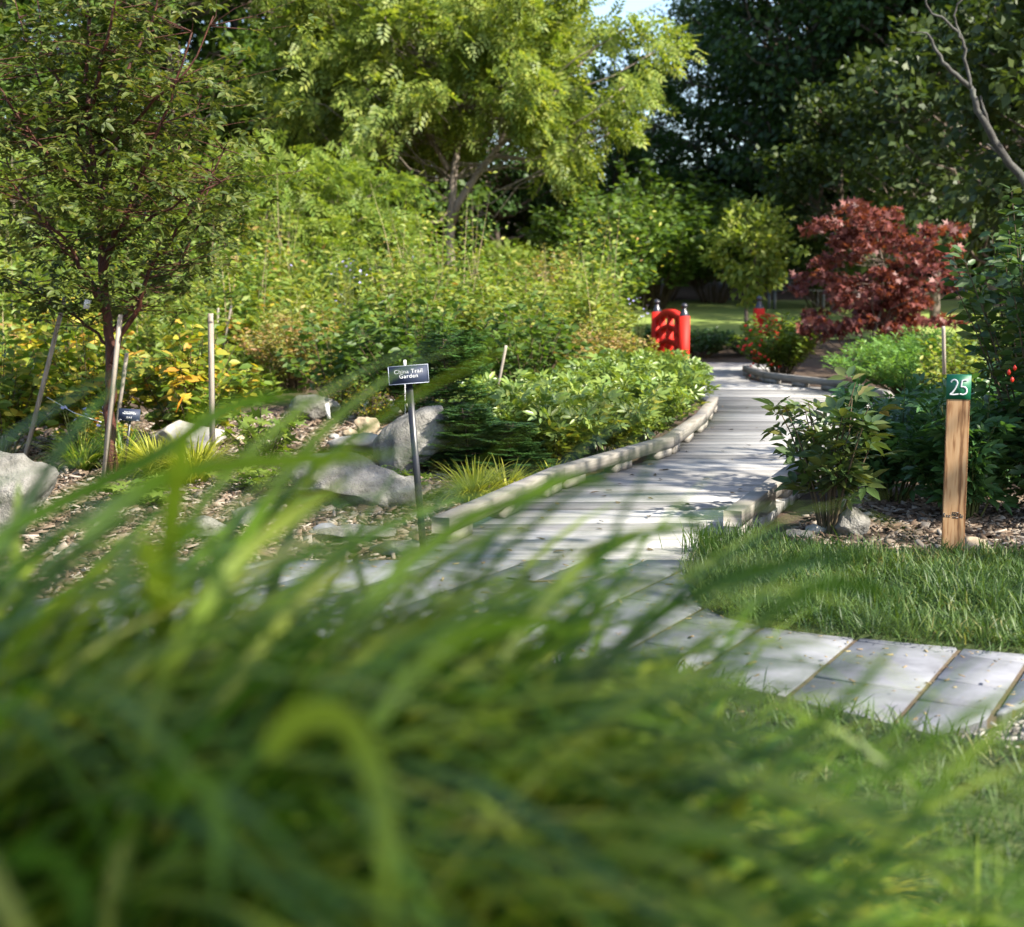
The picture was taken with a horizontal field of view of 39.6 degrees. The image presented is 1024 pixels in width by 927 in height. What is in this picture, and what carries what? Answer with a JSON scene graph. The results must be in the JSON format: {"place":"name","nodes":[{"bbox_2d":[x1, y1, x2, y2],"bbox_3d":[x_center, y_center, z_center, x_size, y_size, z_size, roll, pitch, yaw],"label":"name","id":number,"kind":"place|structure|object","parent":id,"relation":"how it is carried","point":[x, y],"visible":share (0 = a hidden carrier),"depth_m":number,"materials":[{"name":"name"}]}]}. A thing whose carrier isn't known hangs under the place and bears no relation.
{"place":"outdoors","nodes":[
{"label":"outdoors","id":0,"kind":"place"},
{"bbox_2d":[5,0,946,185],"label":"sky","id":1,"kind":"structure","parent":0,"point":[632,6],"materials":[{"name":"white"}]},
{"bbox_2d":[1,232,1021,924],"bbox_3d":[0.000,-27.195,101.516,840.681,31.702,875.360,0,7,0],"label":"ground","id":2,"kind":"structure","parent":0,"point":[815,366],"depth_m":13.55,"materials":[{"name":"soil"}]},
{"bbox_2d":[0,451,58,532],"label":"boulder","id":3,"kind":"object","parent":2,"relation":"on","point":[7,462],"visible":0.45,"depth_m":6.29,"materials":[{"name":"grey stone"}]},
{"bbox_2d":[0,331,75,453],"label":"autumn shrub","id":4,"kind":"object","parent":2,"relation":"on","point":[25,395],"visible":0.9,"depth_m":9.22,"materials":[{"name":"green plant"}]},
{"bbox_2d":[0,0,83,184],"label":"broadleaf tree","id":5,"kind":"object","parent":2,"relation":"on","point":[27,3],"visible":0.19,"depth_m":27.13,"materials":[{"name":"green plant"}]},
{"bbox_2d":[0,139,128,303],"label":"sumac tree","id":6,"kind":"object","parent":2,"relation":"on","point":[34,190],"visible":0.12,"depth_m":21.75,"materials":[{"name":"green plant"}]},
{"bbox_2d":[0,298,150,424],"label":"autumn shrub","id":7,"kind":"object","parent":2,"relation":"on","point":[23,342],"visible":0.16,"depth_m":11.34,"materials":[{"name":"yellow plant"}]},
{"bbox_2d":[0,0,175,245],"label":"broadleaf tree","id":8,"kind":"object","parent":2,"relation":"on","point":[50,80],"visible":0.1,"depth_m":28.28,"materials":[{"name":"green plant"}]},
{"bbox_2d":[13,318,165,434],"bbox_3d":[-2.953,-0.570,9.922,1.148,0.942,1.164,0,7,0],"label":"autumn shrub","id":9,"kind":"object","parent":2,"relation":"on","point":[74,372],"visible":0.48,"depth_m":9.77,"materials":[{"name":"green plant"}]},
{"bbox_2d":[102,314,122,473],"bbox_3d":[-2.300,-0.344,8.168,0.158,1.022,0.042,0,7,0],"label":"wooden stake","id":10,"kind":"object","parent":2,"relation":"on","point":[113,383],"visible":0.77,"depth_m":8.15,"materials":[{"name":"grey wood"}]},
{"bbox_2d":[42,157,214,306],"bbox_3d":[-5.825,-3.222,21.882,2.861,3.043,2.806,6,9,40],"label":"sumac tree","id":11,"kind":"object","parent":2,"relation":"on","point":[53,189],"visible":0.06,"depth_m":21.33,"materials":[{"name":"green plant"}]},
{"bbox_2d":[0,0,321,470],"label":"maple tree","id":12,"kind":"object","parent":2,"relation":"on","point":[107,241],"visible":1,"depth_m":8.12,"materials":[{"name":"green plant"}]},
{"bbox_2d":[109,260,217,381],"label":"tall herb","id":13,"kind":"object","parent":2,"relation":"on","point":[151,316],"visible":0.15,"depth_m":15.63,"materials":[{"name":"green plant"}]},
{"bbox_2d":[22,0,314,234],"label":"broadleaf tree","id":14,"kind":"object","parent":2,"relation":"on","point":[243,38],"visible":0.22,"depth_m":29.44,"materials":[{"name":"green plant"}]},
{"bbox_2d":[97,314,272,431],"bbox_3d":[-2.269,-0.568,9.904,1.164,0.942,1.148,1,7,10],"label":"autumn shrub","id":15,"kind":"object","parent":2,"relation":"on","point":[161,395],"visible":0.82,"depth_m":9.79,"materials":[{"name":"yellow plant"}]},
{"bbox_2d":[111,0,314,167],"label":"broadleaf tree","id":16,"kind":"object","parent":2,"relation":"on","point":[194,43],"visible":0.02,"depth_m":34.77,"materials":[{"name":"green plant"}]},
{"bbox_2d":[180,275,264,372],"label":"tall herb","id":17,"kind":"object","parent":2,"relation":"on","point":[236,309],"visible":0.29,"depth_m":16.30,"materials":[{"name":"green plant"}]},
{"bbox_2d":[131,131,324,274],"bbox_3d":[-4.529,-3.573,22.747,3.118,3.382,3.179,2,7,19],"label":"sumac tree","id":18,"kind":"object","parent":2,"relation":"on","point":[231,175],"visible":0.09,"depth_m":22.02,"materials":[{"name":"green plant"}]},
{"bbox_2d":[1,410,458,453],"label":"bark mulch","id":19,"kind":"object","parent":2,"relation":"on","point":[345,422],"visible":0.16,"depth_m":11.07,"materials":[{"name":"brown wood"}]},
{"bbox_2d":[213,249,299,330],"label":"tall herb","id":20,"kind":"object","parent":2,"relation":"on","point":[271,283],"visible":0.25,"depth_m":17.45,"materials":[{"name":"green plant"}]},
{"bbox_2d":[3,448,525,598],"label":"bark mulch","id":21,"kind":"object","parent":2,"relation":"on","point":[226,496],"visible":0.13,"depth_m":7.03,"materials":[{"name":"brown wood"}]},
{"bbox_2d":[27,425,126,472],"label":"ornamental grass","id":22,"kind":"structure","parent":21,"relation":"on","point":[73,454],"depth_m":8.59,"materials":[{"name":"green plant"}]},
{"bbox_2d":[125,425,244,484],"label":"ornamental grass","id":23,"kind":"object","parent":21,"relation":"on","point":[207,451],"depth_m":8.01,"materials":[{"name":"plant"}]},
{"bbox_2d":[220,405,309,454],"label":"maple seedling","id":24,"kind":"object","parent":21,"relation":"on","point":[252,434],"visible":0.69,"depth_m":8.89,"materials":[{"name":"green plant"}]},
{"bbox_2d":[410,404,517,470],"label":"yew bush","id":25,"kind":"object","parent":21,"relation":"on","point":[468,414],"visible":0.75,"depth_m":8.39,"materials":[{"name":"green plant"}]},
{"bbox_2d":[175,127,377,280],"bbox_3d":[-3.618,-3.458,22.191,3.118,3.382,3.179,0,7,0],"label":"sumac tree","id":26,"kind":"object","parent":2,"relation":"on","point":[316,184],"visible":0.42,"depth_m":21.55,"materials":[{"name":"green plant"}]},
{"bbox_2d":[225,235,335,313],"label":"tall herb","id":27,"kind":"object","parent":2,"relation":"on","point":[282,267],"visible":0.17,"depth_m":18.61,"materials":[{"name":"green plant"}]},
{"bbox_2d":[160,0,415,212],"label":"broadleaf tree","id":28,"kind":"object","parent":2,"relation":"on","point":[204,51],"visible":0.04,"depth_m":30.77,"materials":[{"name":"green plant"}]},
{"bbox_2d":[232,298,346,392],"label":"garden shrub","id":29,"kind":"object","parent":2,"relation":"on","point":[286,345],"visible":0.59,"depth_m":14.44,"materials":[{"name":"green plant"}]},
{"bbox_2d":[0,162,647,393],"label":"dry stalks","id":30,"kind":"object","parent":2,"relation":"on","point":[363,272],"visible":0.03,"depth_m":17.28,"materials":[{"name":"plant"}]},
{"bbox_2d":[280,259,376,339],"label":"tall herb","id":31,"kind":"object","parent":2,"relation":"on","point":[315,296],"visible":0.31,"depth_m":16.86,"materials":[{"name":"green plant"}]},
{"bbox_2d":[0,155,671,406],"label":"meadow plants","id":32,"kind":"object","parent":2,"relation":"on","point":[274,381],"visible":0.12,"depth_m":17.11,"materials":[{"name":"green plant"}]},
{"bbox_2d":[275,297,414,402],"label":"garden shrub","id":33,"kind":"object","parent":2,"relation":"on","point":[339,370],"visible":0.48,"depth_m":13.07,"materials":[{"name":"green plant"}]},
{"bbox_2d":[291,451,404,509],"bbox_3d":[-0.819,0.102,7.281,0.674,0.332,0.455,2,7,-6],"label":"boulder","id":34,"kind":"object","parent":2,"relation":"on","point":[370,472],"visible":0.38,"depth_m":7.14,"materials":[{"name":"grey stone"}]},
{"bbox_2d":[270,138,432,279],"bbox_3d":[-2.725,-3.594,23.145,2.962,3.212,3.020,-3,8,-23],"label":"sumac tree","id":35,"kind":"object","parent":2,"relation":"on","point":[355,202],"visible":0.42,"depth_m":22.61,"materials":[{"name":"green plant"}]},
{"bbox_2d":[259,3,511,233],"bbox_3d":[-2.913,-9.723,34.179,7.234,11.142,7.193,-3,8,-23],"label":"broadleaf tree","id":36,"kind":"object","parent":2,"relation":"on","point":[480,192],"visible":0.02,"depth_m":33.96,"materials":[{"name":"green plant"}]},
{"bbox_2d":[318,249,454,334],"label":"garden shrub","id":37,"kind":"object","parent":2,"relation":"on","point":[382,267],"visible":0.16,"depth_m":17.69,"materials":[{"name":"green plant"}]},
{"bbox_2d":[388,364,428,543],"bbox_3d":[-0.413,0.030,5.720,0.165,0.861,0.028,0,7,0],"label":"garden sign","id":38,"kind":"object","parent":2,"relation":"on","point":[410,377],"visible":0.83,"depth_m":5.69,"materials":[{"name":"black metal"}]},
{"bbox_2d":[372,405,453,472],"bbox_3d":[-0.620,-0.100,8.613,0.644,0.371,0.504,-43,25,-8],"label":"boulder","id":39,"kind":"object","parent":2,"relation":"on","point":[426,416],"visible":0.58,"depth_m":8.45,"materials":[{"name":"grey stone"}]},
{"bbox_2d":[0,724,826,926],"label":"ornamental grass","id":40,"kind":"object","parent":2,"relation":"on","point":[599,802],"depth_m":1.02,"materials":[{"name":"green plant"}]},
{"bbox_2d":[346,263,489,365],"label":"garden shrub","id":41,"kind":"object","parent":2,"relation":"on","point":[397,309],"visible":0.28,"depth_m":15.17,"materials":[{"name":"green plant"}]},
{"bbox_2d":[337,292,508,413],"bbox_3d":[-0.740,-0.889,11.944,1.420,1.088,1.350,6,9,42],"label":"garden shrub","id":42,"kind":"object","parent":2,"relation":"on","point":[375,350],"visible":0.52,"depth_m":11.81,"materials":[{"name":"green plant"}]},
{"bbox_2d":[380,327,502,454],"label":"yew bush","id":43,"kind":"object","parent":2,"relation":"on","point":[451,392],"visible":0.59,"depth_m":9.23,"materials":[{"name":"green plant"}]},
{"bbox_2d":[221,0,708,284],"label":"walnut tree","id":44,"kind":"object","parent":2,"relation":"on","point":[530,100],"visible":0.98,"depth_m":26.07,"materials":[{"name":"green plant"}]},
{"bbox_2d":[403,144,530,271],"bbox_3d":[-1.814,-7.340,39.317,5.138,4.234,4.795,1,7,10],"label":"thicket bush","id":45,"kind":"object","parent":2,"relation":"on","point":[501,222],"visible":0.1,"depth_m":38.66,"materials":[{"name":"green plant"}]},
{"bbox_2d":[421,455,529,502],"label":"ornamental grass","id":46,"kind":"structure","parent":2,"relation":"on","point":[483,486],"depth_m":7.32,"materials":[{"name":"green plant"}]},
{"bbox_2d":[435,369,560,441],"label":"peony plant","id":47,"kind":"object","parent":2,"relation":"on","point":[525,385],"visible":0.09,"depth_m":9.93,"materials":[{"name":"green plant"}]},
{"bbox_2d":[441,258,557,326],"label":"garden shrub","id":48,"kind":"object","parent":2,"relation":"on","point":[513,282],"visible":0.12,"depth_m":18.13,"materials":[{"name":"green plant"}]},
{"bbox_2d":[408,75,594,281],"bbox_3d":[-0.497,-8.654,38.126,5.642,7.988,5.484,4,8,29],"label":"broadleaf tree","id":49,"kind":"object","parent":2,"relation":"on","point":[510,207],"visible":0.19,"depth_m":38.00,"materials":[{"name":"green plant"}]},
{"bbox_2d":[446,419,557,480],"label":"yew bush","id":50,"kind":"object","parent":2,"relation":"on","point":[521,442],"visible":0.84,"depth_m":8.18,"materials":[{"name":"green plant"}]},
{"bbox_2d":[465,238,549,291],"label":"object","id":51,"kind":"object","parent":2,"relation":"on","point":[520,250],"visible":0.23,"depth_m":25.54,"materials":[{"name":"green plant"}]},
{"bbox_2d":[0,322,1023,926],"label":"foreground grass","id":52,"kind":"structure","parent":2,"relation":"on","point":[202,756],"depth_m":0.94,"materials":[{"name":"green plant"}]},
{"bbox_2d":[451,275,579,376],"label":"garden shrub","id":53,"kind":"object","parent":2,"relation":"on","point":[507,292],"visible":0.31,"depth_m":14.93,"materials":[{"name":"green plant"}]},
{"bbox_2d":[471,298,606,389],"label":"garden shrub","id":54,"kind":"object","parent":2,"relation":"on","point":[545,354],"visible":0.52,"depth_m":12.76,"materials":[{"name":"green plant"}]},
{"bbox_2d":[490,170,603,278],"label":"thicket bush","id":55,"kind":"object","parent":2,"relation":"on","point":[521,220],"visible":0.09,"depth_m":40.22,"materials":[{"name":"green plant"}]},
{"bbox_2d":[477,378,628,468],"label":"peony plant","id":56,"kind":"object","parent":2,"relation":"on","point":[572,430],"visible":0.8,"depth_m":8.62,"materials":[{"name":"green plant"}]},
{"bbox_2d":[505,272,638,353],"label":"garden shrub","id":57,"kind":"object","parent":2,"relation":"on","point":[583,307],"visible":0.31,"depth_m":16.93,"materials":[{"name":"green plant"}]},
{"bbox_2d":[527,237,658,318],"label":"garden shrub","id":58,"kind":"object","parent":2,"relation":"on","point":[636,272],"visible":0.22,"depth_m":24.01,"materials":[{"name":"green plant"}]},
{"bbox_2d":[552,352,658,383],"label":"peony plant","id":59,"kind":"object","parent":2,"relation":"on","point":[575,365],"visible":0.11,"depth_m":11.71,"materials":[{"name":"green plant"}]},
{"bbox_2d":[559,315,659,365],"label":"garden shrub","id":60,"kind":"object","parent":2,"relation":"on","point":[620,340],"visible":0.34,"depth_m":15.06,"materials":[{"name":"green plant"}]},
{"bbox_2d":[546,377,675,455],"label":"peony plant","id":61,"kind":"object","parent":2,"relation":"on","point":[629,410],"visible":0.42,"depth_m":9.26,"materials":[{"name":"green plant"}]},
{"bbox_2d":[548,21,707,217],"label":"broadleaf tree","id":62,"kind":"object","parent":2,"relation":"on","point":[665,143],"visible":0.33,"depth_m":40.20,"materials":[{"name":"green plant"}]},
{"bbox_2d":[578,366,709,441],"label":"peony plant","id":63,"kind":"object","parent":2,"relation":"on","point":[636,384],"visible":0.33,"depth_m":10.20,"materials":[{"name":"green plant"}]},
{"bbox_2d":[427,365,893,560],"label":"boardwalk","id":64,"kind":"structure","parent":2,"relation":"on","point":[751,470],"depth_m":7.88,"materials":[{"name":"grey wood"}]},
{"bbox_2d":[610,359,721,425],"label":"peony plant","id":65,"kind":"object","parent":2,"relation":"on","point":[690,376],"visible":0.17,"depth_m":11.47,"materials":[{"name":"green plant"}]},
{"bbox_2d":[618,144,750,284],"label":"thicket bush","id":66,"kind":"object","parent":2,"relation":"on","point":[695,157],"visible":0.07,"depth_m":41.33,"materials":[{"name":"green plant"}]},
{"bbox_2d":[613,0,760,185],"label":"woodland tree","id":67,"kind":"object","parent":2,"relation":"on","point":[683,85],"visible":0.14,"depth_m":46.18,"materials":[{"name":"green plant"}]},
{"bbox_2d":[689,329,738,357],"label":"reed bed shrub","id":68,"kind":"object","parent":2,"relation":"on","point":[710,345],"visible":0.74,"depth_m":22.41,"materials":[{"name":"green plant"}]},
{"bbox_2d":[651,296,782,367],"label":"garden bridge","id":69,"kind":"structure","parent":2,"relation":"on","point":[678,324],"depth_m":20.29,"materials":[{"name":"red paint"}]},
{"bbox_2d":[685,137,835,287],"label":"thicket bush","id":70,"kind":"object","parent":2,"relation":"on","point":[746,188],"visible":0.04,"depth_m":40.67,"materials":[{"name":"green plant"}]},
{"bbox_2d":[656,0,876,259],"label":"woodland tree","id":71,"kind":"object","parent":2,"relation":"on","point":[711,91],"visible":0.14,"depth_m":40.84,"materials":[{"name":"green plant"}]},
{"bbox_2d":[725,311,827,376],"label":"berry shrub","id":72,"kind":"object","parent":2,"relation":"on","point":[780,350],"visible":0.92,"depth_m":17.83,"materials":[{"name":"green plant"}]},
{"bbox_2d":[681,0,936,295],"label":"woodland tree","id":73,"kind":"object","parent":2,"relation":"on","point":[763,74],"visible":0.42,"depth_m":36.34,"materials":[{"name":"green plant"}]},
{"bbox_2d":[748,79,928,311],"bbox_3d":[7.260,-5.851,31.491,4.035,5.337,4.569,6,9,40],"label":"woodland tree","id":74,"kind":"object","parent":2,"relation":"on","point":[825,113],"visible":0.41,"depth_m":30.83,"materials":[{"name":"green plant"}]},
{"bbox_2d":[720,0,980,294],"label":"woodland tree","id":75,"kind":"object","parent":2,"relation":"on","point":[880,13],"visible":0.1,"depth_m":34.00,"materials":[{"name":"green plant"}]},
{"bbox_2d":[782,196,971,382],"bbox_3d":[4.361,-1.966,16.850,2.229,2.446,2.062,0,7,0],"label":"red maple","id":76,"kind":"object","parent":2,"relation":"on","point":[903,306],"visible":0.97,"depth_m":16.58,"materials":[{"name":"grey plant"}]},
{"bbox_2d":[782,491,1023,552],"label":"bark mulch","id":77,"kind":"object","parent":2,"relation":"on","point":[992,522],"visible":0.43,"depth_m":6.61,"materials":[{"name":"brown wood"}]},
{"bbox_2d":[751,365,905,533],"bbox_3d":[1.454,-0.054,6.385,0.681,0.771,0.698,4,8,32],"label":"tree peony","id":78,"kind":"object","parent":77,"relation":"on","point":[846,475],"visible":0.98,"depth_m":6.29,"materials":[{"name":"green plant"}]},
{"bbox_2d":[833,506,869,538],"bbox_3d":[1.515,0.262,6.346,0.164,0.153,0.142,0,7,0],"label":"rock","id":79,"kind":"object","parent":77,"relation":"on","point":[859,524],"visible":0.83,"depth_m":6.29,"materials":[{"name":"grey stone"}]},
{"bbox_2d":[813,366,946,502],"bbox_3d":[2.005,-0.144,7.333,0.882,0.736,0.746,2,7,19],"label":"peony plant","id":80,"kind":"object","parent":77,"relation":"on","point":[894,471],"visible":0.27,"depth_m":7.28,"materials":[{"name":"green plant"}]},
{"bbox_2d":[883,375,1023,518],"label":"peony plant","id":81,"kind":"object","parent":77,"relation":"on","point":[926,445],"visible":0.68,"depth_m":6.71,"materials":[{"name":"green plant"}]},
{"bbox_2d":[933,170,1023,506],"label":"camellia shrub","id":82,"kind":"object","parent":77,"relation":"on","point":[1009,363],"visible":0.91,"depth_m":6.73,"materials":[{"name":"green plant"}]},
{"bbox_2d":[820,323,999,397],"bbox_3d":[4.121,-1.026,14.346,2.029,0.779,2.006,0,7,0],"label":"feathery mound","id":83,"kind":"object","parent":2,"relation":"on","point":[887,360],"visible":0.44,"depth_m":14.15,"materials":[{"name":"green plant"}]},
{"bbox_2d":[804,28,1023,318],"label":"woodland tree","id":84,"kind":"object","parent":2,"relation":"on","point":[859,138],"visible":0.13,"depth_m":28.47,"materials":[{"name":"green plant"}]},
{"bbox_2d":[811,0,1019,306],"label":"woodland tree","id":85,"kind":"object","parent":2,"relation":"on","point":[836,20],"visible":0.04,"depth_m":32.84,"materials":[{"name":"green plant"}]},
{"bbox_2d":[837,0,1023,326],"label":"woodland tree","id":86,"kind":"object","parent":2,"relation":"on","point":[931,159],"visible":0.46,"depth_m":23.39,"materials":[{"name":"green plant"}]},
{"bbox_2d":[941,374,971,551],"bbox_3d":[1.765,0.082,5.664,0.092,0.870,0.094,2,7,18],"label":"marker post","id":87,"kind":"object","parent":2,"relation":"on","point":[958,392],"visible":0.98,"depth_m":5.61,"materials":[{"name":"brown wood"}]},
{"bbox_2d":[906,344,1007,392],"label":"garden shrub","id":88,"kind":"object","parent":2,"relation":"on","point":[951,365],"visible":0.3,"depth_m":11.92,"materials":[{"name":"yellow plant"}]},
{"bbox_2d":[915,320,1000,376],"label":"garden shrub","id":89,"kind":"object","parent":2,"relation":"on","point":[961,344],"visible":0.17,"depth_m":13.52,"materials":[{"name":"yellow plant"}]},
{"bbox_2d":[899,0,1023,303],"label":"woodland tree","id":90,"kind":"object","parent":2,"relation":"on","point":[998,69],"visible":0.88,"depth_m":18.76,"materials":[{"name":"green plant"}]},
{"bbox_2d":[909,0,1023,186],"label":"lichen tree","id":91,"kind":"object","parent":2,"relation":"on","point":[1009,163],"visible":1,"depth_m":13.18,"materials":[{"name":"grey plant"}]},
{"bbox_2d":[949,207,1023,400],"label":"camellia shrub","id":92,"kind":"object","parent":2,"relation":"on","point":[992,294],"visible":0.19,"depth_m":8.37,"materials":[{"name":"green plant"}]},
{"bbox_2d":[0,630,1023,926],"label":"lawn","id":93,"kind":"structure","parent":0,"point":[971,795],"depth_m":3.02,"materials":[{"name":"plant"}]},
{"bbox_2d":[5,559,1023,736],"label":"path","id":94,"kind":"structure","parent":0,"point":[932,662],"depth_m":4.06,"materials":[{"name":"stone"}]},
{"bbox_2d":[614,300,999,338],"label":"lawn","id":95,"kind":"structure","parent":0,"point":[729,315],"depth_m":31.70,"materials":[{"name":"green plant"}]},
{"bbox_2d":[515,183,684,291],"bbox_3d":[1.976,-4.609,30.636,3.630,2.880,3.709,-3,7,-20],"label":"garden shrub","id":96,"kind":"object","parent":95,"relation":"on","point":[550,232],"visible":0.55,"depth_m":30.23,"materials":[{"name":"green plant"}]},
{"bbox_2d":[571,182,726,309],"bbox_3d":[3.140,-4.980,32.695,3.630,2.880,3.709,0,7,0],"label":"garden shrub","id":97,"kind":"object","parent":95,"relation":"on","point":[685,261],"visible":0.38,"depth_m":32.04,"materials":[{"name":"green plant"}]},
{"bbox_2d":[570,159,747,301],"bbox_3d":[3.662,-5.739,35.143,4.504,3.497,4.408,-1,7,-5],"label":"garden shrub","id":98,"kind":"object","parent":95,"relation":"on","point":[702,192],"visible":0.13,"depth_m":34.42,"materials":[{"name":"green plant"}]},
{"bbox_2d":[669,184,776,303],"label":"garden shrub","id":99,"kind":"object","parent":95,"relation":"on","point":[707,274],"visible":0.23,"depth_m":34.45,"materials":[{"name":"green plant"}]},
{"bbox_2d":[696,194,810,330],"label":"lime tree","id":100,"kind":"object","parent":95,"relation":"on","point":[745,279],"visible":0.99,"depth_m":25.03,"materials":[{"name":"green plant"}]},
{"bbox_2d":[670,512,1023,653],"bbox_3d":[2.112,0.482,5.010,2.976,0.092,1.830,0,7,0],"label":"lawn","id":101,"kind":"structure","parent":0,"point":[856,636],"depth_m":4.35,"materials":[{"name":"plant"}]},
{"bbox_2d":[659,516,774,556],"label":"grass tuft","id":102,"kind":"object","parent":101,"relation":"on","point":[713,536],"visible":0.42,"depth_m":5.67,"materials":[{"name":"green plant"}]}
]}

